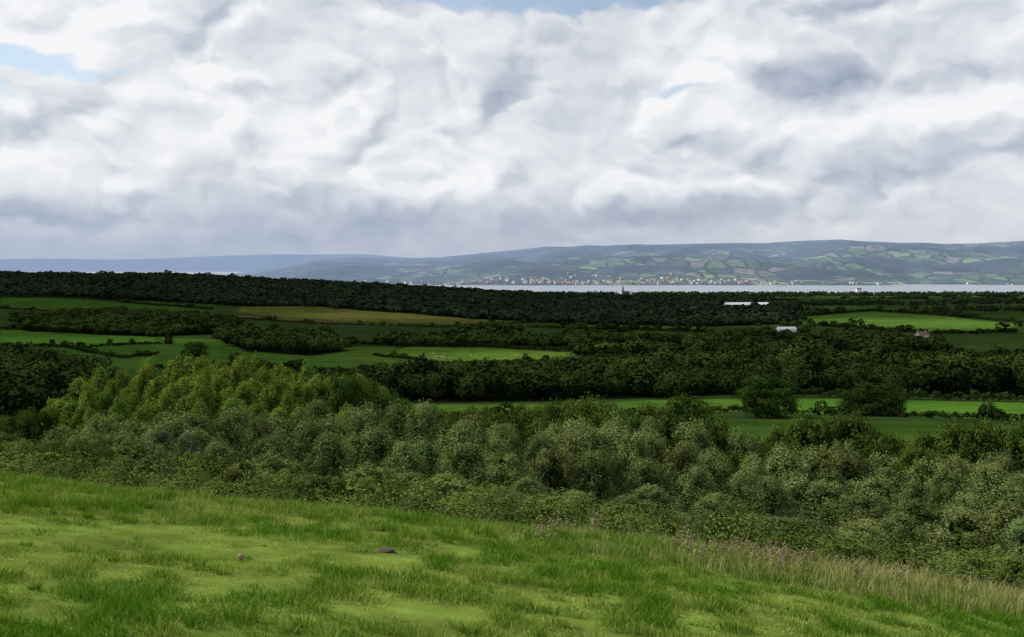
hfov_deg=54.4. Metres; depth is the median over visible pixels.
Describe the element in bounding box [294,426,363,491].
willow tree
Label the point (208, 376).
poplar tree
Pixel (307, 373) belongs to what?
poplar tree
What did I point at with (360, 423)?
willow tree
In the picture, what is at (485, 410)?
oak tree
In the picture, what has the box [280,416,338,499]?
willow tree
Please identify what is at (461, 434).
willow tree
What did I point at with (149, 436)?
willow tree
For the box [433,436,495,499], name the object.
willow tree
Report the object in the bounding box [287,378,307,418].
poplar tree
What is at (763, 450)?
oak tree
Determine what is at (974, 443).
oak tree
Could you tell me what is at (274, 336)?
woodland
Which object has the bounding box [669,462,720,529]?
willow tree
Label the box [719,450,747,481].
oak tree
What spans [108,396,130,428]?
poplar tree
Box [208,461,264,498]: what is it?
shrub
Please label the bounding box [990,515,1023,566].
willow tree
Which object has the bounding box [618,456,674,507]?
willow tree
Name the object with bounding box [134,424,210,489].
shrub
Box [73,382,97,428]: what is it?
poplar tree
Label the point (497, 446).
willow tree
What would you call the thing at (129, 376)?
poplar tree
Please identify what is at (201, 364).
poplar tree
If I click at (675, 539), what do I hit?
thistle plant
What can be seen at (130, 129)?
sky
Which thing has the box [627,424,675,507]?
willow tree
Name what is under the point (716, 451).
willow tree
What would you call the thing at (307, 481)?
willow tree
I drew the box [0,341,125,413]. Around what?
woodland
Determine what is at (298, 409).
poplar tree
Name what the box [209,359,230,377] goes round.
poplar tree
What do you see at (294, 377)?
poplar tree
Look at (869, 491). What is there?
willow tree
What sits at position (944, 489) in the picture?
willow tree
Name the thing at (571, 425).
willow tree
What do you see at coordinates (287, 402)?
poplar tree
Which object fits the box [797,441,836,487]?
willow tree
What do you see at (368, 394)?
oak tree
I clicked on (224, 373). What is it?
poplar tree
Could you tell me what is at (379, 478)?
shrub
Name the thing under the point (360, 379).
poplar tree
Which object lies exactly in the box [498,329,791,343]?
hedgerow
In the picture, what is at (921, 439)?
oak tree
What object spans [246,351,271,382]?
poplar tree
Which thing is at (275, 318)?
hedgerow
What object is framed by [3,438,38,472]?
willow tree
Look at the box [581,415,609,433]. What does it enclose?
oak tree
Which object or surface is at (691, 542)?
thistle plant
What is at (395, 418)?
willow tree
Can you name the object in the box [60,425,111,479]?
willow tree
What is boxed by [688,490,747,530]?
willow tree
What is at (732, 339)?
hedgerow
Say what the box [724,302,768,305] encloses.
barn
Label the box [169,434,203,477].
willow tree
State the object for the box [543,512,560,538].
thistle plant
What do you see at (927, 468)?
willow tree
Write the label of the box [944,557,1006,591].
shrub
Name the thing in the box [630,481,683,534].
willow tree
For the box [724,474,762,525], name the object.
willow tree
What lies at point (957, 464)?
willow tree
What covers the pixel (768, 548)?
thistle plant
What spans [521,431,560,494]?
willow tree
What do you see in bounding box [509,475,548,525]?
willow tree
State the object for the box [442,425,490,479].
willow tree
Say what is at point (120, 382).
poplar tree
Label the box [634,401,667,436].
oak tree
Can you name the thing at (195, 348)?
oak tree
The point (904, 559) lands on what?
shrub
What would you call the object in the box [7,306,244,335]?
woodland
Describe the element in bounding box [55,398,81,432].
poplar tree
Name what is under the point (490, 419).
oak tree
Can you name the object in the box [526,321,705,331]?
hedgerow
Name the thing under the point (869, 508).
willow tree
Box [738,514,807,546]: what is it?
bush
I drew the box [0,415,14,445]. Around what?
oak tree
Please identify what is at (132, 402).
poplar tree
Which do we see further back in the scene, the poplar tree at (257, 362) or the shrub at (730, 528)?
the poplar tree at (257, 362)
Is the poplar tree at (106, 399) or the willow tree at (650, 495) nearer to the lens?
the willow tree at (650, 495)
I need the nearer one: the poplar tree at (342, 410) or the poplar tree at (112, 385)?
the poplar tree at (342, 410)
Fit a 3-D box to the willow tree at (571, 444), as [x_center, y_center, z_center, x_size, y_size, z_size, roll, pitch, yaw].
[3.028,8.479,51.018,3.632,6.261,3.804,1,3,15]
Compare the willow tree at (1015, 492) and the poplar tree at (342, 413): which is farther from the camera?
the poplar tree at (342, 413)
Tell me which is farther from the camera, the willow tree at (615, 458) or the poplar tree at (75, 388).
the poplar tree at (75, 388)
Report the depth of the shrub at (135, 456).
30.26 m
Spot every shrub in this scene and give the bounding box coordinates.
[0,430,32,460]
[0,439,68,478]
[0,442,24,474]
[29,435,106,482]
[61,429,146,490]
[107,442,159,489]
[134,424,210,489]
[168,449,223,494]
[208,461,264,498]
[250,466,309,501]
[306,472,360,506]
[355,474,405,510]
[403,475,452,515]
[461,481,519,522]
[524,493,576,529]
[596,509,638,536]
[641,519,696,542]
[699,524,752,548]
[755,534,820,562]
[818,546,882,570]
[889,553,941,581]
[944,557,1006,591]
[990,559,1023,593]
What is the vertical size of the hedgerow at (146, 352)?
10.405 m
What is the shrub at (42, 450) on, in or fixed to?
on the ground at (840, 261)
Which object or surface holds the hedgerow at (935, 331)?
on the ground at (840, 261)
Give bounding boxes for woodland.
[0,270,802,325]
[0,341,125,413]
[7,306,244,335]
[210,321,353,352]
[218,275,1023,310]
[320,339,1023,400]
[369,321,953,355]
[559,307,1023,354]
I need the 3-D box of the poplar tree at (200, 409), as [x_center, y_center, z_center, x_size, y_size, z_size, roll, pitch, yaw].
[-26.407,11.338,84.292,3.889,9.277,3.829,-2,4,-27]
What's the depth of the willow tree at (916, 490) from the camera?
52.66 m
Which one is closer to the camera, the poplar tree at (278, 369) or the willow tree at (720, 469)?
the willow tree at (720, 469)
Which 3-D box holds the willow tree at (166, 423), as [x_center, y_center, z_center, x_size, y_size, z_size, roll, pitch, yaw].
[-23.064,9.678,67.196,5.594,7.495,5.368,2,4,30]
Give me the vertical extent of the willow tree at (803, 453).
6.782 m
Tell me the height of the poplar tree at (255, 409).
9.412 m
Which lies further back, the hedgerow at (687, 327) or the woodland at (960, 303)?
the woodland at (960, 303)
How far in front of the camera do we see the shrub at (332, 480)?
26.00 m
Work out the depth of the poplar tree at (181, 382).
95.78 m
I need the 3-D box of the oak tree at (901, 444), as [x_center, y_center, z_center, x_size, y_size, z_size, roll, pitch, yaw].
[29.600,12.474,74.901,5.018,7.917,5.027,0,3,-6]
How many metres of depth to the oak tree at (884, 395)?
327.88 m
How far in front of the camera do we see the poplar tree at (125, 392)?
95.96 m
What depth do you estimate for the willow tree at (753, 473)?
49.21 m
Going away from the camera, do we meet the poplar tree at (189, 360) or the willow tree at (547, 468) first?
the willow tree at (547, 468)
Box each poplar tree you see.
[41,398,62,424]
[51,400,66,427]
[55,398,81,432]
[56,427,76,440]
[59,392,76,404]
[67,373,97,429]
[68,397,91,433]
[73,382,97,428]
[76,407,100,432]
[89,363,110,414]
[96,389,116,420]
[99,378,121,414]
[106,413,126,436]
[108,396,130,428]
[114,368,131,410]
[116,386,137,427]
[123,369,134,385]
[125,390,141,429]
[128,376,142,404]
[129,405,158,433]
[133,363,155,413]
[136,356,158,395]
[138,359,156,389]
[142,376,169,412]
[149,401,161,428]
[156,384,178,422]
[161,358,174,383]
[162,354,192,385]
[167,374,192,408]
[167,381,184,412]
[168,363,185,387]
[173,391,196,421]
[182,353,196,383]
[183,370,217,440]
[186,356,214,386]
[189,382,217,437]
[189,398,215,440]
[199,368,215,413]
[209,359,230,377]
[209,375,231,418]
[210,365,235,419]
[210,385,233,436]
[214,394,242,435]
[230,353,250,390]
[230,357,253,396]
[230,362,245,400]
[233,380,262,413]
[239,377,264,415]
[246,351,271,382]
[248,400,271,422]
[254,366,273,405]
[258,368,271,392]
[258,380,280,424]
[266,373,287,408]
[269,362,286,388]
[269,404,293,444]
[278,389,297,421]
[279,364,298,394]
[284,373,303,393]
[286,404,305,446]
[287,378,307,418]
[299,359,316,384]
[301,382,318,410]
[306,375,325,399]
[309,399,333,423]
[323,374,331,388]
[326,391,336,416]
[335,411,349,430]
[339,403,355,416]
[351,374,364,386]
[379,385,392,398]
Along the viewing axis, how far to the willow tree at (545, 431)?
63.62 m
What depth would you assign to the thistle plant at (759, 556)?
13.09 m
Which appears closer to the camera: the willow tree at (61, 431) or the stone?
the stone
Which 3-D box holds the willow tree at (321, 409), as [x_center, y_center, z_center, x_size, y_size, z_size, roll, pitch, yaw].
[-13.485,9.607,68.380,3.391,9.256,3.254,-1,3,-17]
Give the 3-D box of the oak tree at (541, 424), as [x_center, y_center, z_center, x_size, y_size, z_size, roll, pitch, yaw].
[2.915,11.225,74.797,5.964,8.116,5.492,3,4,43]
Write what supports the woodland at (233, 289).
on the ground at (840, 261)
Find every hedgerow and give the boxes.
[0,294,213,308]
[0,305,149,310]
[0,324,130,333]
[0,329,172,347]
[60,340,158,357]
[155,351,369,372]
[241,315,536,326]
[251,299,519,319]
[351,335,572,350]
[372,350,548,363]
[439,398,1023,419]
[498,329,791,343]
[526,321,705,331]
[549,325,632,345]
[557,311,779,324]
[705,329,737,350]
[730,386,1023,400]
[802,305,1023,322]
[817,317,1018,333]
[819,330,845,351]
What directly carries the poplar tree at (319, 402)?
on the ground at (840, 261)
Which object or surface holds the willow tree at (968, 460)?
on the ground at (840, 261)
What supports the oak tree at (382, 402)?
on the ground at (840, 261)
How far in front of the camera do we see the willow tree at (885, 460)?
67.18 m
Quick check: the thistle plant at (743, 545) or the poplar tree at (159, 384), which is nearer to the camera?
the thistle plant at (743, 545)
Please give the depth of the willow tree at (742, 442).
67.86 m
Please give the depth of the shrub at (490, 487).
26.96 m
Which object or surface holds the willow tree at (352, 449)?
on the ground at (840, 261)
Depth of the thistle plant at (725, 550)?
12.64 m
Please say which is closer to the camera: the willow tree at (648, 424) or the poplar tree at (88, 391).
the willow tree at (648, 424)
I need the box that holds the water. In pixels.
[79,272,1023,293]
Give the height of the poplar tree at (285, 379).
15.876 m
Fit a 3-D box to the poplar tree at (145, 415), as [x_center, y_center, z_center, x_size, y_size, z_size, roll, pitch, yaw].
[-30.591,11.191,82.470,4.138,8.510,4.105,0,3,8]
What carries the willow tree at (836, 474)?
on the ground at (840, 261)
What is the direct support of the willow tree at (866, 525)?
on the ground at (840, 261)
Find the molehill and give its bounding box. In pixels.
[378,547,394,552]
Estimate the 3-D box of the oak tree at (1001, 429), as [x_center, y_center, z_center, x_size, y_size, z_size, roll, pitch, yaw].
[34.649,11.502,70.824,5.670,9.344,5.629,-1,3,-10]
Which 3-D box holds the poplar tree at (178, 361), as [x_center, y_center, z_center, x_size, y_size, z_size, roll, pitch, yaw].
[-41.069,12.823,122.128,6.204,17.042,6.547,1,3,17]
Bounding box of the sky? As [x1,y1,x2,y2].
[0,0,1023,259]
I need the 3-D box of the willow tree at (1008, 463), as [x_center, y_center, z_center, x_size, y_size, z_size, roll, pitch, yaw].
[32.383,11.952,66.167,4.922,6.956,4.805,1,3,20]
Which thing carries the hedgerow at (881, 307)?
on the ground at (840, 261)
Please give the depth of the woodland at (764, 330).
1439.95 m
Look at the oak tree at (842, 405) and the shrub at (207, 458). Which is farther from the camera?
the oak tree at (842, 405)
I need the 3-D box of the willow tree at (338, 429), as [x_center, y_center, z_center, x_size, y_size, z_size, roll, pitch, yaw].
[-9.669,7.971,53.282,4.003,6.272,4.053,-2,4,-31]
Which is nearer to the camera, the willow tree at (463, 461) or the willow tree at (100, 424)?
the willow tree at (463, 461)
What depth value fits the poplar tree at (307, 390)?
102.14 m
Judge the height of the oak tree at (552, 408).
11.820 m
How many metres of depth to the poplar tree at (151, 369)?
119.09 m
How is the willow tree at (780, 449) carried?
on the ground at (840, 261)
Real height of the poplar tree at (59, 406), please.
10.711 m
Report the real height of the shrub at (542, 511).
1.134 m
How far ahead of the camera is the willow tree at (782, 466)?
55.52 m
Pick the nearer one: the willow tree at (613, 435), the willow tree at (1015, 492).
the willow tree at (1015, 492)
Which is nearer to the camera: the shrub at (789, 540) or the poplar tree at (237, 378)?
the shrub at (789, 540)
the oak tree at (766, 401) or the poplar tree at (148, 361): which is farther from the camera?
the oak tree at (766, 401)
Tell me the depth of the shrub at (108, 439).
34.41 m
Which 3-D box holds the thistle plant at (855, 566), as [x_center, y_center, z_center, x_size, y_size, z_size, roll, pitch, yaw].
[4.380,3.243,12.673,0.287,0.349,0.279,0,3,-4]
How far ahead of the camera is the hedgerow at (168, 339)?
1114.15 m
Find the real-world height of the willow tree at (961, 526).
2.768 m
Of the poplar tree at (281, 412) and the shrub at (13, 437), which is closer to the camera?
the shrub at (13, 437)
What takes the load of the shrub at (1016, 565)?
on the ground at (840, 261)
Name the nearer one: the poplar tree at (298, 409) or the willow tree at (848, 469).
the willow tree at (848, 469)
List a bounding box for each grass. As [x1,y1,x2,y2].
[0,467,1023,620]
[0,468,1023,636]
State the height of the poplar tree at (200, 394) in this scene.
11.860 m
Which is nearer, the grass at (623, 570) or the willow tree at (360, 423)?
the grass at (623, 570)
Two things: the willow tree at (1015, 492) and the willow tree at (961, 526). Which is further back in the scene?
the willow tree at (1015, 492)
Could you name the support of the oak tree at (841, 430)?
on the ground at (840, 261)
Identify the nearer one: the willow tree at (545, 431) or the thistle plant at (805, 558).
the thistle plant at (805, 558)
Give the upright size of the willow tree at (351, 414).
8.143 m
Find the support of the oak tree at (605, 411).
on the ground at (840, 261)
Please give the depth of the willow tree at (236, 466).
35.56 m
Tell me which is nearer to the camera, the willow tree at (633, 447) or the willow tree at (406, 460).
the willow tree at (406, 460)
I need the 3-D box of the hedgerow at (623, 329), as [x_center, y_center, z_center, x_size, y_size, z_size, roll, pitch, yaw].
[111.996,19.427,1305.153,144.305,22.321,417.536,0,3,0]
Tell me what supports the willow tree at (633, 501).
on the ground at (840, 261)
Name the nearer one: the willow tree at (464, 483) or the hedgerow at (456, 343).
the willow tree at (464, 483)
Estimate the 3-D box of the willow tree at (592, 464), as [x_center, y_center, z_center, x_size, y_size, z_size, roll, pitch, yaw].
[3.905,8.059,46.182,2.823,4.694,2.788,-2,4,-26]
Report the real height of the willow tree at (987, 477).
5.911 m
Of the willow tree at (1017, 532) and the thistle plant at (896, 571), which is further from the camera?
the willow tree at (1017, 532)
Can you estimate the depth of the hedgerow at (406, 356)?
887.66 m
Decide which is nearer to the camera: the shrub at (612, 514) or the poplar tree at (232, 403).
the shrub at (612, 514)
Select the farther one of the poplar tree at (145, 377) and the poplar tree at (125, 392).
the poplar tree at (145, 377)
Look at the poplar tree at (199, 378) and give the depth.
95.92 m
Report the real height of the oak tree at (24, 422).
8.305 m
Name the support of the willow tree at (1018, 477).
on the ground at (840, 261)
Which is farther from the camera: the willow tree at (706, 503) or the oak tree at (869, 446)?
the oak tree at (869, 446)
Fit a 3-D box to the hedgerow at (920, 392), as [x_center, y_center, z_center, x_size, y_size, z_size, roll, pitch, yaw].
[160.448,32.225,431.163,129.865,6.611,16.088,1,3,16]
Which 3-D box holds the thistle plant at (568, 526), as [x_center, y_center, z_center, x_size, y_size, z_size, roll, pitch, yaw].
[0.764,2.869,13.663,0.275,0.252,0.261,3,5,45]
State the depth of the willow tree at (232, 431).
58.04 m
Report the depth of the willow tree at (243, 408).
64.04 m
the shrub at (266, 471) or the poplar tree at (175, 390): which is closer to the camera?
the shrub at (266, 471)
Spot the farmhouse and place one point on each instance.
(925, 333)
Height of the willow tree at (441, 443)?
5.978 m
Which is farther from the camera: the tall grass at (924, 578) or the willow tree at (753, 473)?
the willow tree at (753, 473)
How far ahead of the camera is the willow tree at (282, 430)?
64.89 m
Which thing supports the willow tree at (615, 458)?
on the ground at (840, 261)
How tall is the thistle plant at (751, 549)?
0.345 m
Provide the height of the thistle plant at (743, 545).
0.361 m
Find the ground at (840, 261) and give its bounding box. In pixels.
[0,239,1023,636]
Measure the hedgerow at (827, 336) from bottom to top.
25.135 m
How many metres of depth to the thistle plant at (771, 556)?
12.09 m
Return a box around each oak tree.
[0,409,44,445]
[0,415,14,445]
[17,404,66,442]
[180,341,209,358]
[315,374,339,407]
[324,367,366,423]
[355,378,384,417]
[372,386,400,430]
[383,396,416,438]
[408,404,448,427]
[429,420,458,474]
[439,405,484,428]
[463,404,499,426]
[482,407,531,491]
[509,400,554,435]
[521,413,574,450]
[536,395,570,423]
[553,389,603,425]
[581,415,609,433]
[586,398,629,424]
[611,403,647,437]
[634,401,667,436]
[652,388,732,472]
[687,409,737,458]
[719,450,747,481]
[731,432,775,473]
[733,371,803,418]
[764,420,802,453]
[778,411,832,454]
[809,408,876,465]
[834,389,867,414]
[844,381,912,416]
[849,427,901,494]
[886,442,948,498]
[889,431,910,459]
[904,422,958,458]
[932,416,1001,467]
[973,414,1021,464]
[993,420,1023,476]
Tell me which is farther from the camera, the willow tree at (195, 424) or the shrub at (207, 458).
the willow tree at (195, 424)
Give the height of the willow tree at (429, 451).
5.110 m
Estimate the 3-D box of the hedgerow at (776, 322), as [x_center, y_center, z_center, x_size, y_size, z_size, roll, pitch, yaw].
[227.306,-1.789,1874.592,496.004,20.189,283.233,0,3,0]
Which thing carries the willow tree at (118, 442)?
on the ground at (840, 261)
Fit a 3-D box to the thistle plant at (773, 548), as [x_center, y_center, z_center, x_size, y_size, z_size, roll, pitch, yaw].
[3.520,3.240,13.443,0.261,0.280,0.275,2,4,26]
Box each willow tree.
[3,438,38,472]
[31,436,67,473]
[39,424,73,466]
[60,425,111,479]
[66,410,131,477]
[102,425,147,479]
[120,417,156,444]
[137,407,206,454]
[138,425,176,482]
[140,442,179,486]
[166,425,220,475]
[169,408,214,449]
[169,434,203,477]
[202,436,239,478]
[210,406,251,463]
[214,460,260,482]
[224,398,254,461]
[235,408,281,464]
[246,430,295,476]
[248,450,298,485]
[266,413,295,453]
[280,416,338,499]
[283,403,321,462]
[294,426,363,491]
[296,396,330,441]
[298,473,325,503]
[299,409,353,477]
[337,427,384,475]
[341,398,393,468]
[342,400,395,475]
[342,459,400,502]
[352,419,399,482]
[377,438,429,502]
[383,398,413,483]
[395,470,442,516]
[396,394,447,475]
[396,433,442,481]
[397,414,436,482]
[423,471,474,517]
[430,426,455,477]
[433,417,494,487]
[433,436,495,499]
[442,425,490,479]
[457,409,485,435]
[467,452,534,504]
[478,432,513,488]
[483,418,531,471]
[483,486,532,525]
[484,421,529,475]
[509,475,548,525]
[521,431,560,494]
[526,445,585,503]
[527,426,552,475]
[544,419,570,472]
[547,423,600,506]
[557,415,600,443]
[561,420,626,505]
[561,488,606,529]
[567,443,627,516]
[588,447,633,507]
[591,418,641,499]
[598,407,635,483]
[598,491,653,532]
[606,426,668,500]
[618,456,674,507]
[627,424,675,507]
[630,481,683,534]
[638,410,671,473]
[657,507,700,532]
[659,434,712,522]
[662,440,703,497]
[664,415,716,472]
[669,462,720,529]
[685,494,732,535]
[687,447,734,520]
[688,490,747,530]
[693,443,736,496]
[718,425,760,465]
[721,461,782,517]
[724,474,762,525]
[735,449,776,509]
[738,472,798,540]
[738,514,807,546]
[762,444,808,514]
[765,438,799,470]
[765,468,834,522]
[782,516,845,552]
[789,442,814,476]
[792,478,855,546]
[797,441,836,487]
[809,468,851,534]
[812,445,886,543]
[818,491,904,549]
[829,435,862,476]
[831,514,907,560]
[842,474,907,530]
[862,449,905,496]
[862,464,910,504]
[869,508,931,568]
[885,494,946,558]
[894,454,942,530]
[897,477,941,529]
[911,502,1005,569]
[919,468,965,543]
[923,450,973,523]
[935,489,998,550]
[945,456,1022,536]
[947,454,980,500]
[969,456,1001,490]
[972,494,1023,571]
[979,448,1016,477]
[981,476,1023,544]
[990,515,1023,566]
[1005,467,1023,490]
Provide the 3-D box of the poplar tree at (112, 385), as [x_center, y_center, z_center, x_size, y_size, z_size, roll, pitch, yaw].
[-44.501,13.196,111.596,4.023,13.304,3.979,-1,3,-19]
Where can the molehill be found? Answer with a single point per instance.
(386, 550)
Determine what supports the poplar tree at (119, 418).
on the ground at (840, 261)
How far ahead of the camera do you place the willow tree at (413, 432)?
59.46 m
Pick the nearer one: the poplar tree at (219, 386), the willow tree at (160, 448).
the willow tree at (160, 448)
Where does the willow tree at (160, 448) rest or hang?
on the ground at (840, 261)
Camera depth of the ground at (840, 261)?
1119.91 m
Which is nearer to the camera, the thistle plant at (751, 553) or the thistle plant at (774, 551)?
the thistle plant at (774, 551)
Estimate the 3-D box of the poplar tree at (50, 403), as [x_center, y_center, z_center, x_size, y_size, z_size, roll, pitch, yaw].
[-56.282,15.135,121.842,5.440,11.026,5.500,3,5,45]
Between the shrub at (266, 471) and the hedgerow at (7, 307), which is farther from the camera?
the hedgerow at (7, 307)
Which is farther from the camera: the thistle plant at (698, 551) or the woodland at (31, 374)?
the woodland at (31, 374)
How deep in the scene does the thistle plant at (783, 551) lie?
12.78 m
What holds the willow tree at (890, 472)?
on the ground at (840, 261)
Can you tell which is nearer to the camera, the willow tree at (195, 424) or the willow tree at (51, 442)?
the willow tree at (51, 442)
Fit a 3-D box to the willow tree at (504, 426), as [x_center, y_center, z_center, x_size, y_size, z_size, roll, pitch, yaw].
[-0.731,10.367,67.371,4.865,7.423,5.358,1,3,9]
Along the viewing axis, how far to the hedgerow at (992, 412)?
321.66 m
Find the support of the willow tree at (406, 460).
on the ground at (840, 261)
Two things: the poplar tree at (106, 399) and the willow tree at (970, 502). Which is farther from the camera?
the poplar tree at (106, 399)
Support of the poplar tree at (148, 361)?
on the ground at (840, 261)
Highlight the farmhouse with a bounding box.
[914,330,928,336]
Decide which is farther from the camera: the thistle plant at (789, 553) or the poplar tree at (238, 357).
the poplar tree at (238, 357)
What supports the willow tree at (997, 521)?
on the ground at (840, 261)
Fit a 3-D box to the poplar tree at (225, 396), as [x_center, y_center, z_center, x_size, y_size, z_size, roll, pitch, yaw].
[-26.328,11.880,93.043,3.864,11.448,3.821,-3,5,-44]
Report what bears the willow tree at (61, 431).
on the ground at (840, 261)
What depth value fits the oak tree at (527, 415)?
89.60 m
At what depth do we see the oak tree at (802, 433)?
74.09 m
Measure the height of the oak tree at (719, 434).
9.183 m
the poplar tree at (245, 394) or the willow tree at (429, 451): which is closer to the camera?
the willow tree at (429, 451)
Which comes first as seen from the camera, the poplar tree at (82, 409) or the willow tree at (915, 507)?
the willow tree at (915, 507)
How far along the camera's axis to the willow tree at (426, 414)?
68.17 m
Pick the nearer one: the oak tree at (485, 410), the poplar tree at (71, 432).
the poplar tree at (71, 432)
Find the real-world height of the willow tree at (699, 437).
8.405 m
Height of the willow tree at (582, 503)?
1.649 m
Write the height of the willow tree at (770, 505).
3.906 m
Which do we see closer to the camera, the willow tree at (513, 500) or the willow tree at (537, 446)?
the willow tree at (513, 500)
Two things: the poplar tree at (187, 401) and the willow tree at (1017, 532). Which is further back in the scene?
the poplar tree at (187, 401)
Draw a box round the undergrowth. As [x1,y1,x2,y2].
[0,430,1023,592]
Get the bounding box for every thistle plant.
[535,525,555,541]
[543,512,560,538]
[559,518,575,532]
[586,511,603,531]
[666,533,683,549]
[678,524,696,548]
[678,535,697,557]
[688,544,709,562]
[704,541,718,558]
[715,542,736,561]
[735,537,749,558]
[744,540,760,553]
[745,548,763,560]
[752,546,768,565]
[762,541,777,559]
[765,547,780,564]
[765,549,784,567]
[770,554,790,576]
[776,541,790,565]
[780,546,796,560]
[798,547,813,576]
[835,555,853,572]
[847,561,869,583]
[884,563,909,590]
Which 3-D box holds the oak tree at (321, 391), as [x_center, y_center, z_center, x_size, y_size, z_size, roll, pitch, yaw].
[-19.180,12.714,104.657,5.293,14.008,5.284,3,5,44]
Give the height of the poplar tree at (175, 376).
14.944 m
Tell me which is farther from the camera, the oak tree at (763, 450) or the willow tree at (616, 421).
the oak tree at (763, 450)
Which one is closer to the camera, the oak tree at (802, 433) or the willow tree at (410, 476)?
the willow tree at (410, 476)
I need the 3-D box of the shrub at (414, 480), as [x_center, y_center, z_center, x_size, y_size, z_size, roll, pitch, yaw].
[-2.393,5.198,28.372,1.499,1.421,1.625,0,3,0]
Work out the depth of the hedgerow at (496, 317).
1989.24 m
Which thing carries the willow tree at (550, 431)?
on the ground at (840, 261)
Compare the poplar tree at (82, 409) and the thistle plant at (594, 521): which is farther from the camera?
the poplar tree at (82, 409)
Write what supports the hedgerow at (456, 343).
on the ground at (840, 261)
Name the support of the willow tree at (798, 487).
on the ground at (840, 261)
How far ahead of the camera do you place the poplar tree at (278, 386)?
101.35 m
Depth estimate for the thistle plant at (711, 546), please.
12.68 m
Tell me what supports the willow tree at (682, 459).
on the ground at (840, 261)
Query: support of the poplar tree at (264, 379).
on the ground at (840, 261)
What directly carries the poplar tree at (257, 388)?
on the ground at (840, 261)
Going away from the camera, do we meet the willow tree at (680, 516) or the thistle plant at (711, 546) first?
the thistle plant at (711, 546)
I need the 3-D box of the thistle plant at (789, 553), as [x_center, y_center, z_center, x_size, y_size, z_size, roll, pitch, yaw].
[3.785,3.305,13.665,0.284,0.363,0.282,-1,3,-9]
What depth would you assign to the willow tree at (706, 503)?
33.15 m
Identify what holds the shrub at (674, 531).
on the ground at (840, 261)
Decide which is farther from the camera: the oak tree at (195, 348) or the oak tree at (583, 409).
the oak tree at (195, 348)
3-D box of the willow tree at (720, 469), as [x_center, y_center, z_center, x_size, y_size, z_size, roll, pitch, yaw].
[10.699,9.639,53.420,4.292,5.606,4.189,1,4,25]
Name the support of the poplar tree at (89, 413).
on the ground at (840, 261)
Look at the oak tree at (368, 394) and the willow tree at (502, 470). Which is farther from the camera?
the oak tree at (368, 394)
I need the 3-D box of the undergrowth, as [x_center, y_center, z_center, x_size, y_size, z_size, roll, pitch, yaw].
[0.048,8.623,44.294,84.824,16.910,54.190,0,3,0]
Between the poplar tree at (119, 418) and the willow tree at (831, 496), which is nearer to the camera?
the willow tree at (831, 496)
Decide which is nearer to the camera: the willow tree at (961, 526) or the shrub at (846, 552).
the shrub at (846, 552)
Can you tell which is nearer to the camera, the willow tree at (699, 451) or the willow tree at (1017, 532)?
the willow tree at (1017, 532)
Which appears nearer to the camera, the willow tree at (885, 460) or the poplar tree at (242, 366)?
the willow tree at (885, 460)
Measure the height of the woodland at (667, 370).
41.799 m
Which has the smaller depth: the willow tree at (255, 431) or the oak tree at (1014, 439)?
the willow tree at (255, 431)
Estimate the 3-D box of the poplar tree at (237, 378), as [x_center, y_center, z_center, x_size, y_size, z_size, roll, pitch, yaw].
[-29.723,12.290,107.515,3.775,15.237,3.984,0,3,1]
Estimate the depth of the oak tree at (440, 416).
88.31 m
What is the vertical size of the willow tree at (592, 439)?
7.012 m
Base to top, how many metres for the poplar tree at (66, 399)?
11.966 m
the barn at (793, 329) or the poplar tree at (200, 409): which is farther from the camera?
the barn at (793, 329)
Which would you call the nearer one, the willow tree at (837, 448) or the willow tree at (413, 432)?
the willow tree at (413, 432)
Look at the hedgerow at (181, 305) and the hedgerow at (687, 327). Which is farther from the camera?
the hedgerow at (181, 305)
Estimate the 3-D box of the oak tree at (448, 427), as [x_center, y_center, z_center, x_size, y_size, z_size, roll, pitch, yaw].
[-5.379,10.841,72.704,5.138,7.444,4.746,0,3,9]
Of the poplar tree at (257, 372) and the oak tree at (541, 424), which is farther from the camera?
the poplar tree at (257, 372)
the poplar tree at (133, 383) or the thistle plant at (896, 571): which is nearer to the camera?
the thistle plant at (896, 571)
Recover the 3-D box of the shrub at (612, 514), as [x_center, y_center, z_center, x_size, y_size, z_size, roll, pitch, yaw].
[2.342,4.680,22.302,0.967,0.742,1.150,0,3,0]
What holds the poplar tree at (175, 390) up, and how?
on the ground at (840, 261)
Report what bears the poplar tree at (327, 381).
on the ground at (840, 261)
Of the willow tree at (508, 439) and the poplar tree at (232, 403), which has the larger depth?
the poplar tree at (232, 403)
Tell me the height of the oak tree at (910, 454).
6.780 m
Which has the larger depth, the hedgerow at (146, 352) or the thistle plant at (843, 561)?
the hedgerow at (146, 352)
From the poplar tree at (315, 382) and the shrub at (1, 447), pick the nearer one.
the shrub at (1, 447)
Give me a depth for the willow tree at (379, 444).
47.20 m
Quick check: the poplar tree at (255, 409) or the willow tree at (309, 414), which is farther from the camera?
the poplar tree at (255, 409)
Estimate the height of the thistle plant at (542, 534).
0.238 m
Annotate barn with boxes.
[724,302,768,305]
[775,327,796,331]
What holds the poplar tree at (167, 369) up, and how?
on the ground at (840, 261)
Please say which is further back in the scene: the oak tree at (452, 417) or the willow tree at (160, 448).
the oak tree at (452, 417)
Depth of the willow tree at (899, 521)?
33.89 m
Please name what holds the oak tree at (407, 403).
on the ground at (840, 261)
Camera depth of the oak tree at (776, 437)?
76.68 m
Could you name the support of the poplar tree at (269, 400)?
on the ground at (840, 261)
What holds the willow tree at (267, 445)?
on the ground at (840, 261)
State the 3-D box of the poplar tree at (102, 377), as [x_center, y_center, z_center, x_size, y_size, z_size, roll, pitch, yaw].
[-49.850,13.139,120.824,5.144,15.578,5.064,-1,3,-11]
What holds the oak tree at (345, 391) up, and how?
on the ground at (840, 261)

